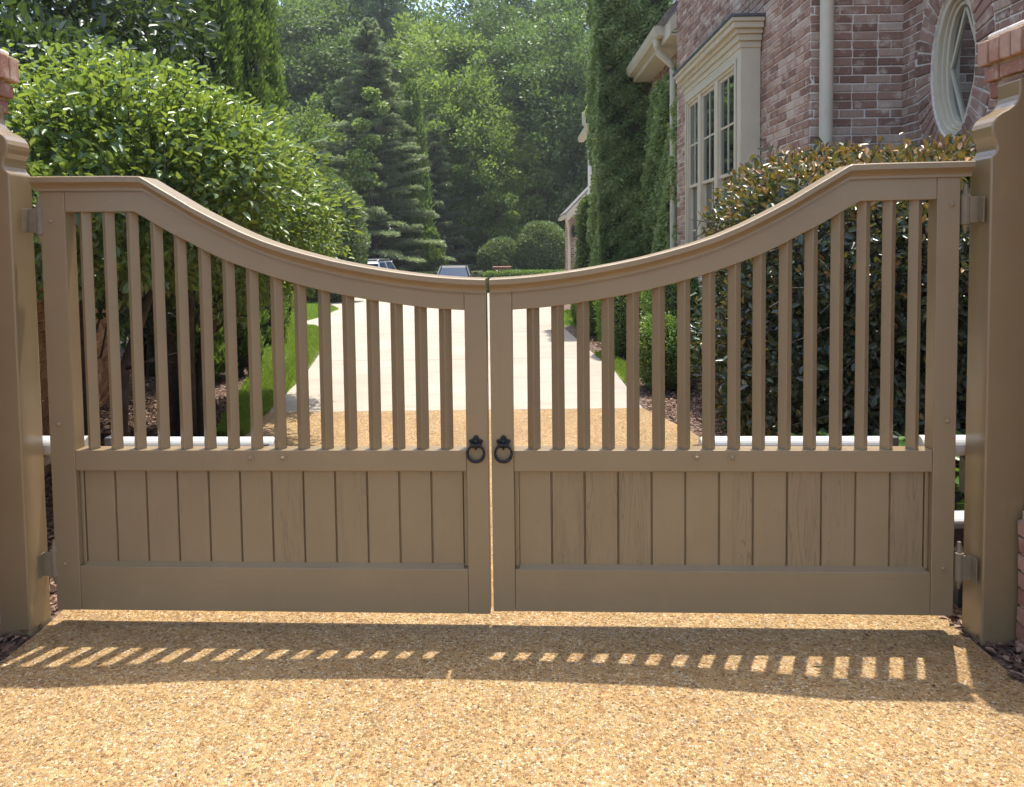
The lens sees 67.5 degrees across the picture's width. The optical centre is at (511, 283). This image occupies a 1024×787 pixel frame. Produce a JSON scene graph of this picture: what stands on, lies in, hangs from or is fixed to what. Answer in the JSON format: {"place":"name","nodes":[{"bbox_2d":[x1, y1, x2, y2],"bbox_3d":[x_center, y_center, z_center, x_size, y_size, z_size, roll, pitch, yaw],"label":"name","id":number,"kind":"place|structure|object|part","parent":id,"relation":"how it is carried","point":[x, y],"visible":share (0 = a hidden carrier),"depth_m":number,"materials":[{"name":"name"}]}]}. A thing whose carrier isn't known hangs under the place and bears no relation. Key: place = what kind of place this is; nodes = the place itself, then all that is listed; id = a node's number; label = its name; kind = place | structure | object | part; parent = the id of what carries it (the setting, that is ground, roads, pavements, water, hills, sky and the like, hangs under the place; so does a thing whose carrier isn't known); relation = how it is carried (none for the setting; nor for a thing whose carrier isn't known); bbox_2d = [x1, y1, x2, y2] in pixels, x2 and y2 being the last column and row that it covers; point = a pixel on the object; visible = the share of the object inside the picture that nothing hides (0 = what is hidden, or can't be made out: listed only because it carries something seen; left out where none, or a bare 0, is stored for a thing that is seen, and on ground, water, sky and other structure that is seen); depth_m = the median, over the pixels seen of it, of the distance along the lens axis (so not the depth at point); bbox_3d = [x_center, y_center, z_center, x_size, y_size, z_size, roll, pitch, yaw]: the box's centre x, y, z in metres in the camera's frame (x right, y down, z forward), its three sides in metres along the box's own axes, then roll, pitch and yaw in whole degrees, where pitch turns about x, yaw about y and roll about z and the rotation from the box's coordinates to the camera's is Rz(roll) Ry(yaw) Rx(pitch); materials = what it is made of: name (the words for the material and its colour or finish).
{"place":"outdoors","nodes":[
{"label":"outdoors","id":0,"kind":"place"},
{"bbox_2d":[0,0,675,246],"label":"sky","id":1,"kind":"structure","parent":0,"point":[447,4],"materials":[{"name":"white"}]},
{"bbox_2d":[216,302,639,436],"bbox_3d":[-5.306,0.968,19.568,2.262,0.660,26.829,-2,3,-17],"label":"lawn","id":2,"kind":"structure","parent":0,"point":[291,387],"depth_m":9.51,"materials":[{"name":"green plant"}]},
{"bbox_2d":[270,293,641,411],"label":"concrete driveway","id":3,"kind":"structure","parent":0,"point":[519,356],"depth_m":10.06,"materials":[{"name":"beige concrete"}]},
{"bbox_2d":[367,258,396,269],"bbox_3d":[-6.557,-0.314,37.005,2.220,1.800,4.750,0,3,6],"label":"parked suv","id":4,"kind":"object","parent":3,"relation":"on","point":[388,264],"visible":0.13,"depth_m":35.88,"materials":[{"name":"silver metal"}]},
{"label":"windows","id":5,"kind":"part","parent":4,"relation":"part of","materials":[{"name":"blue glass"}]},
{"bbox_2d":[433,265,477,276],"bbox_3d":[-2.752,-0.178,36.814,2.180,1.440,4.650,-1,3,-2],"label":"parked sedan","id":6,"kind":"object","parent":3,"relation":"on","point":[457,270],"visible":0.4,"depth_m":35.61,"materials":[{"name":"silver paint"}]},
{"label":"windows","id":7,"kind":"part","parent":6,"relation":"part of","materials":[{"name":"blue glass"}]},
{"bbox_2d":[0,408,1023,786],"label":"aggregate driveway","id":8,"kind":"structure","parent":0,"point":[444,700],"depth_m":2.69,"materials":[{"name":"beige gravel"}]},
{"bbox_2d":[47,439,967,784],"bbox_3d":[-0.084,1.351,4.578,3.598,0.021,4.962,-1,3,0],"label":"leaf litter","id":9,"kind":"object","parent":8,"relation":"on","point":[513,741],"visible":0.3,"depth_m":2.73,"materials":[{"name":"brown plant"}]},
{"bbox_2d":[0,249,1023,683],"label":"ground","id":10,"kind":"structure","parent":0,"point":[592,349],"depth_m":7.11,"materials":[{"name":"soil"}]},
{"bbox_2d":[0,49,18,635],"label":"brick pier","id":11,"kind":"structure","parent":10,"relation":"on","point":[9,70],"depth_m":3.20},
{"bbox_2d":[0,105,50,637],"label":"gate post","id":12,"kind":"object","parent":10,"relation":"on","point":[25,597],"visible":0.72,"depth_m":3.15,"materials":[{"name":"beige paint"}]},
{"bbox_2d":[21,176,491,613],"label":"driveway gate","id":13,"kind":"structure","parent":12,"relation":"attached to","point":[376,526],"depth_m":3.17,"materials":[{"name":"beige paint"}]},
{"bbox_2d":[43,435,274,465],"bbox_3d":[-1.572,0.776,3.311,1.121,0.246,0.101,-1,3,3],"label":"gate opener","id":14,"kind":"object","parent":13,"relation":"attached to","point":[199,441],"visible":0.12,"depth_m":3.28,"materials":[{"name":"grey metal"}]},
{"bbox_2d":[0,0,111,38],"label":"woodland tree","id":15,"kind":"object","parent":10,"relation":"on","point":[40,3],"depth_m":22.16,"materials":[{"name":"green plant"}]},
{"bbox_2d":[36,279,108,477],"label":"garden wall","id":16,"kind":"structure","parent":10,"relation":"on","point":[103,377],"depth_m":5.48,"materials":[{"name":"brick"}]},
{"bbox_2d":[0,0,175,325],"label":"laurel","id":17,"kind":"object","parent":10,"relation":"on","point":[24,41],"visible":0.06,"depth_m":6.10,"materials":[{"name":"green plant"}]},
{"bbox_2d":[0,0,227,101],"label":"laurel","id":18,"kind":"object","parent":10,"relation":"on","point":[119,21],"visible":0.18,"depth_m":8.10,"materials":[{"name":"green plant"}]},
{"bbox_2d":[96,0,185,347],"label":"cypress tree","id":19,"kind":"object","parent":10,"relation":"on","point":[126,325],"visible":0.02,"depth_m":12.15,"materials":[{"name":"green plant"}]},
{"bbox_2d":[1,34,335,436],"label":"broadleaf shrub","id":20,"kind":"object","parent":10,"relation":"on","point":[191,133],"visible":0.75,"depth_m":4.63,"materials":[{"name":"green plant"}]},
{"bbox_2d":[109,38,243,376],"bbox_3d":[-4.433,-0.829,9.403,2.966,4.090,2.902,-1,3,0],"label":"laurel","id":21,"kind":"object","parent":10,"relation":"on","point":[148,351],"visible":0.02,"depth_m":9.51,"materials":[{"name":"green plant"}]},
{"bbox_2d":[166,288,224,380],"bbox_3d":[-3.699,-0.002,8.949,0.862,2.557,0.843,-1,3,3],"label":"arborvitae","id":22,"kind":"object","parent":10,"relation":"on","point":[219,352],"visible":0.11,"depth_m":8.79,"materials":[{"name":"green plant"}]},
{"bbox_2d":[42,84,362,436],"bbox_3d":[-2.603,-0.126,6.281,2.387,2.967,2.309,-3,4,-41],"label":"broadleaf shrub","id":23,"kind":"object","parent":10,"relation":"on","point":[296,229],"visible":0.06,"depth_m":6.26,"materials":[{"name":"green plant"}]},
{"bbox_2d":[167,0,249,317],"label":"cypress tree","id":24,"kind":"object","parent":10,"relation":"on","point":[224,49],"visible":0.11,"depth_m":11.80,"materials":[{"name":"green plant"}]},
{"bbox_2d":[176,42,302,162],"bbox_3d":[-12.510,-5.074,32.743,6.447,11.645,6.878,1,3,22],"label":"woodland tree","id":25,"kind":"object","parent":10,"relation":"on","point":[292,127],"visible":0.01,"depth_m":33.56,"materials":[{"name":"green plant"}]},
{"bbox_2d":[223,301,264,376],"bbox_3d":[-3.355,0.159,9.400,0.587,2.180,0.673,-1,3,-11],"label":"arborvitae","id":26,"kind":"object","parent":10,"relation":"on","point":[242,347],"visible":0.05,"depth_m":9.32,"materials":[{"name":"green plant"}]},
{"bbox_2d":[227,0,293,319],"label":"cypress tree","id":27,"kind":"object","parent":10,"relation":"on","point":[252,49],"visible":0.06,"depth_m":13.55,"materials":[{"name":"green plant"}]},
{"bbox_2d":[171,160,354,345],"bbox_3d":[-2.470,-0.064,7.737,1.789,2.686,1.808,-2,3,-30],"label":"broadleaf shrub","id":28,"kind":"object","parent":10,"relation":"on","point":[287,289],"visible":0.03,"depth_m":7.81,"materials":[{"name":"green plant"}]},
{"bbox_2d":[259,309,269,359],"bbox_3d":[-3.613,-0.003,10.297,0.767,2.417,0.729,-3,4,-35],"label":"arborvitae","id":29,"kind":"object","parent":10,"relation":"on","point":[264,320],"visible":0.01,"depth_m":10.34,"materials":[{"name":"green plant"}]},
{"bbox_2d":[256,0,293,322],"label":"cypress tree","id":30,"kind":"object","parent":10,"relation":"on","point":[274,78],"visible":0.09,"depth_m":16.04,"materials":[{"name":"green plant"}]},
{"bbox_2d":[260,290,290,345],"bbox_3d":[-4.002,-0.169,12.314,0.837,2.547,0.907,-1,3,-6],"label":"arborvitae","id":31,"kind":"object","parent":10,"relation":"on","point":[266,332],"visible":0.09,"depth_m":12.17,"materials":[{"name":"green plant"}]},
{"bbox_2d":[268,90,293,316],"bbox_3d":[-4.743,-1.448,15.237,0.795,4.914,0.820,1,3,23],"label":"cypress tree","id":32,"kind":"object","parent":10,"relation":"on","point":[292,296],"visible":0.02,"depth_m":15.25,"materials":[{"name":"green plant"}]},
{"bbox_2d":[278,99,300,126],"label":"woodland tree","id":33,"kind":"object","parent":10,"relation":"on","point":[293,103],"visible":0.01,"depth_m":50.28,"materials":[{"name":"green plant"}]},
{"bbox_2d":[270,0,348,125],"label":"woodland tree","id":34,"kind":"object","parent":10,"relation":"on","point":[291,25],"visible":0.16,"depth_m":53.06,"materials":[{"name":"green plant"}]},
{"bbox_2d":[284,92,353,178],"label":"woodland tree","id":35,"kind":"object","parent":10,"relation":"on","point":[305,135],"visible":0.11,"depth_m":45.62,"materials":[{"name":"green plant"}]},
{"bbox_2d":[293,168,371,301],"bbox_3d":[-7.601,-1.693,29.435,4.322,5.530,4.244,-1,3,0],"label":"boxy shrub","id":36,"kind":"object","parent":10,"relation":"on","point":[357,243],"visible":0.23,"depth_m":28.59,"materials":[{"name":"green plant"}]},
{"bbox_2d":[278,0,388,120],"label":"woodland tree","id":37,"kind":"object","parent":10,"relation":"on","point":[349,12],"visible":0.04,"depth_m":59.32,"materials":[{"name":"green plant"}]},
{"bbox_2d":[282,17,413,242],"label":"woodland tree","id":38,"kind":"object","parent":10,"relation":"on","point":[344,64],"visible":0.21,"depth_m":53.09,"materials":[{"name":"green plant"}]},
{"bbox_2d":[332,138,387,254],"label":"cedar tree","id":39,"kind":"object","parent":10,"relation":"on","point":[339,172],"visible":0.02,"depth_m":44.86,"materials":[{"name":"green plant"}]},
{"bbox_2d":[302,0,450,119],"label":"woodland tree","id":40,"kind":"object","parent":10,"relation":"on","point":[419,13],"visible":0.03,"depth_m":69.44,"materials":[{"name":"green plant"}]},
{"bbox_2d":[347,0,421,228],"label":"tree","id":41,"kind":"object","parent":10,"relation":"on","point":[382,17],"visible":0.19,"depth_m":59.74,"materials":[{"name":"green plant"}]},
{"bbox_2d":[317,17,456,270],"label":"spruce tree","id":42,"kind":"object","parent":10,"relation":"on","point":[382,202],"visible":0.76,"depth_m":41.03,"materials":[{"name":"green plant"}]},
{"bbox_2d":[340,87,389,260],"bbox_3d":[-7.570,-4.677,39.409,2.978,10.870,1.670,-1,3,0],"label":"climbing vine","id":43,"kind":"object","parent":42,"relation":"attached to","point":[379,107],"visible":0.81,"depth_m":39.11,"materials":[{"name":"green plant"}]},
{"bbox_2d":[391,78,436,271],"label":"cypress tree","id":44,"kind":"object","parent":10,"relation":"on","point":[412,116],"visible":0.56,"depth_m":43.20,"materials":[{"name":"green plant"}]},
{"bbox_2d":[381,11,451,219],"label":"woodland tree","id":45,"kind":"object","parent":10,"relation":"on","point":[401,77],"visible":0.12,"depth_m":56.00,"materials":[{"name":"green plant"}]},
{"bbox_2d":[368,229,479,270],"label":"undergrowth","id":46,"kind":"object","parent":10,"relation":"on","point":[470,260],"visible":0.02,"depth_m":53.19,"materials":[{"name":"green plant"}]},
{"bbox_2d":[417,226,448,271],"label":"arborvitae","id":47,"kind":"object","parent":10,"relation":"on","point":[432,253],"visible":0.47,"depth_m":40.95,"materials":[{"name":"green plant"}]},
{"bbox_2d":[386,17,512,256],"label":"woodland tree","id":48,"kind":"object","parent":10,"relation":"on","point":[435,31],"visible":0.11,"depth_m":51.51,"materials":[{"name":"green plant"}]},
{"bbox_2d":[423,113,477,268],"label":"cedar tree","id":49,"kind":"object","parent":10,"relation":"on","point":[438,155],"visible":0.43,"depth_m":46.01,"materials":[{"name":"green plant"}]},
{"bbox_2d":[417,270,487,276],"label":"box hedge","id":50,"kind":"object","parent":10,"relation":"on","point":[480,273],"visible":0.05,"depth_m":40.04,"materials":[{"name":"green plant"}]},
{"bbox_2d":[405,0,533,245],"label":"woodland tree","id":51,"kind":"object","parent":10,"relation":"on","point":[477,23],"visible":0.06,"depth_m":53.95,"materials":[{"name":"green plant"}]},
{"bbox_2d":[416,50,523,264],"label":"woodland tree","id":52,"kind":"object","parent":10,"relation":"on","point":[477,97],"visible":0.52,"depth_m":47.44,"materials":[{"name":"green plant"}]},
{"bbox_2d":[439,108,555,261],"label":"woodland tree","id":53,"kind":"object","parent":10,"relation":"on","point":[512,197],"visible":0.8,"depth_m":46.79,"materials":[{"name":"green plant"}]},
{"bbox_2d":[476,236,520,271],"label":"topiary","id":54,"kind":"object","parent":10,"relation":"on","point":[498,251],"visible":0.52,"depth_m":41.60,"materials":[{"name":"green plant"}]},
{"bbox_2d":[492,266,510,273],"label":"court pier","id":55,"kind":"structure","parent":10,"relation":"on","point":[502,268],"depth_m":40.29,"materials":[{"name":"brick"}]},
{"bbox_2d":[425,0,581,73],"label":"woodland tree","id":56,"kind":"object","parent":10,"relation":"on","point":[456,7],"visible":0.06,"depth_m":67.04,"materials":[{"name":"green plant"}]},
{"bbox_2d":[483,268,564,292],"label":"box hedge","id":57,"kind":"object","parent":10,"relation":"on","point":[509,272],"visible":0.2,"depth_m":39.70,"materials":[{"name":"green plant"}]},
{"bbox_2d":[511,134,542,233],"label":"arborvitae","id":58,"kind":"object","parent":10,"relation":"on","point":[527,194],"visible":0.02,"depth_m":50.50,"materials":[{"name":"green plant"}]},
{"bbox_2d":[479,4,590,211],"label":"woodland tree","id":59,"kind":"object","parent":10,"relation":"on","point":[511,46],"visible":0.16,"depth_m":50.48,"materials":[{"name":"green plant"}]},
{"bbox_2d":[488,16,583,239],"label":"woodland tree","id":60,"kind":"object","parent":10,"relation":"on","point":[534,26],"visible":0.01,"depth_m":58.37,"materials":[{"name":"green plant"}]},
{"bbox_2d":[516,220,564,269],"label":"topiary","id":61,"kind":"object","parent":10,"relation":"on","point":[540,244],"visible":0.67,"depth_m":41.06,"materials":[{"name":"green plant"}]},
{"bbox_2d":[498,35,589,229],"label":"woodland tree","id":62,"kind":"object","parent":10,"relation":"on","point":[566,105],"visible":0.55,"depth_m":47.82,"materials":[{"name":"green plant"}]},
{"bbox_2d":[530,112,575,230],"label":"arborvitae","id":63,"kind":"object","parent":10,"relation":"on","point":[562,169],"visible":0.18,"depth_m":49.23,"materials":[{"name":"green plant"}]},
{"bbox_2d":[530,0,591,57],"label":"woodland tree","id":64,"kind":"object","parent":10,"relation":"on","point":[565,6],"visible":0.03,"depth_m":60.86,"materials":[{"name":"green plant"}]},
{"bbox_2d":[569,303,576,323],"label":"boxwood","id":65,"kind":"object","parent":10,"relation":"on","point":[572,309],"visible":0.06,"depth_m":15.23,"materials":[{"name":"green plant"}]},
{"bbox_2d":[558,186,587,270],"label":"garage","id":66,"kind":"structure","parent":10,"relation":"on","point":[568,214],"depth_m":26.95,"materials":[{"name":"brick"}]},
{"bbox_2d":[571,223,576,236],"bbox_3d":[2.177,-1.877,26.739,0.260,0.494,0.378,-1,3,0],"label":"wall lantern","id":67,"kind":"object","parent":66,"relation":"attached to","point":[573,232],"depth_m":26.60,"materials":[{"name":"black metal"}]},
{"bbox_2d":[572,193,590,268],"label":"column shrub","id":68,"kind":"object","parent":10,"relation":"on","point":[581,259],"visible":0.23,"depth_m":15.98,"materials":[{"name":"green plant"}]},
{"bbox_2d":[573,300,599,335],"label":"boxwood","id":69,"kind":"object","parent":10,"relation":"on","point":[592,321],"visible":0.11,"depth_m":12.91,"materials":[{"name":"green plant"}]},
{"bbox_2d":[592,291,650,356],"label":"boxwood","id":70,"kind":"object","parent":10,"relation":"on","point":[620,325],"visible":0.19,"depth_m":10.48,"materials":[{"name":"green plant"}]},
{"bbox_2d":[639,311,697,390],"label":"boxwood","id":71,"kind":"object","parent":10,"relation":"on","point":[645,355],"visible":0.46,"depth_m":8.08,"materials":[{"name":"green plant"}]},
{"bbox_2d":[639,276,701,372],"bbox_3d":[2.038,0.441,9.333,1.016,1.440,1.178,-1,3,0],"label":"boxwood","id":72,"kind":"object","parent":10,"relation":"on","point":[670,298],"visible":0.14,"depth_m":8.97,"materials":[{"name":"green plant"}]},
{"bbox_2d":[578,0,1023,365],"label":"brick house","id":73,"kind":"structure","parent":10,"relation":"on","point":[748,78],"depth_m":6.22,"materials":[{"name":"red brick"}]},
{"bbox_2d":[583,0,676,266],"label":"ivy","id":74,"kind":"object","parent":73,"relation":"attached to","point":[613,113],"visible":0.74,"depth_m":14.24,"materials":[{"name":"green plant"}]},
{"bbox_2d":[638,63,676,254],"bbox_3d":[2.509,-1.177,12.810,0.411,4.498,3.230,-1,3,0],"label":"ivy","id":75,"kind":"object","parent":73,"relation":"attached to","point":[659,169],"visible":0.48,"depth_m":12.70,"materials":[{"name":"green plant"}]},
{"bbox_2d":[672,13,765,324],"bbox_3d":[2.217,-0.907,8.516,0.325,3.365,2.600,-1,3,0],"label":"bay window","id":76,"kind":"structure","parent":73,"relation":"in","point":[720,81],"depth_m":8.07,"materials":[{"name":"beige wood"}]},
{"bbox_2d":[933,0,976,136],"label":"oval window","id":77,"kind":"structure","parent":73,"relation":"in","point":[954,65],"depth_m":5.54,"materials":[{"name":"clear glass"}]},
{"bbox_2d":[791,428,853,435],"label":"plant","id":78,"kind":"object","parent":10,"relation":"on","point":[822,431],"visible":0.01,"depth_m":3.92,"materials":[{"name":"green plant"}]},
{"bbox_2d":[676,128,975,502],"bbox_3d":[2.342,0.262,5.150,2.432,2.571,2.538,-1,3,0],"label":"glossy hedge","id":79,"kind":"object","parent":10,"relation":"on","point":[783,177],"visible":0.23,"depth_m":4.39,"materials":[{"name":"green plant"}]},
{"bbox_2d":[893,433,958,474],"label":"plant","id":80,"kind":"object","parent":10,"relation":"on","point":[902,438],"visible":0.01,"depth_m":3.77,"materials":[{"name":"green plant"}]},
{"bbox_2d":[893,430,963,510],"bbox_3d":[2.083,1.059,3.744,0.623,0.646,0.597,-1,3,0],"label":"plant","id":81,"kind":"object","parent":10,"relation":"on","point":[959,505],"visible":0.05,"depth_m":3.66,"materials":[{"name":"green plant"}]},
{"bbox_2d":[953,511,963,606],"bbox_3d":[1.960,1.203,3.347,0.170,0.400,0.124,-1,3,0],"label":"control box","id":82,"kind":"object","parent":10,"relation":"on","point":[958,536],"visible":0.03,"depth_m":3.29,"materials":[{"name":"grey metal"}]},
{"bbox_2d":[962,78,1023,646],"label":"gate post","id":83,"kind":"object","parent":10,"relation":"on","point":[994,483],"visible":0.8,"depth_m":2.97,"materials":[{"name":"beige paint"}]},
{"bbox_2d":[489,161,984,615],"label":"driveway gate","id":84,"kind":"structure","parent":83,"relation":"attached to","point":[835,526],"depth_m":3.08,"materials":[{"name":"beige paint"}]},
{"bbox_2d":[698,435,965,493],"bbox_3d":[1.373,0.747,3.180,1.175,0.246,0.099,-1,3,2],"label":"gate opener","id":85,"kind":"object","parent":84,"relation":"attached to","point":[824,441],"visible":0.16,"depth_m":3.16,"materials":[{"name":"grey metal"}]},
{"bbox_2d":[978,20,1023,654],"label":"brick pier","id":86,"kind":"structure","parent":10,"relation":"on","point":[1001,54],"depth_m":2.99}
]}

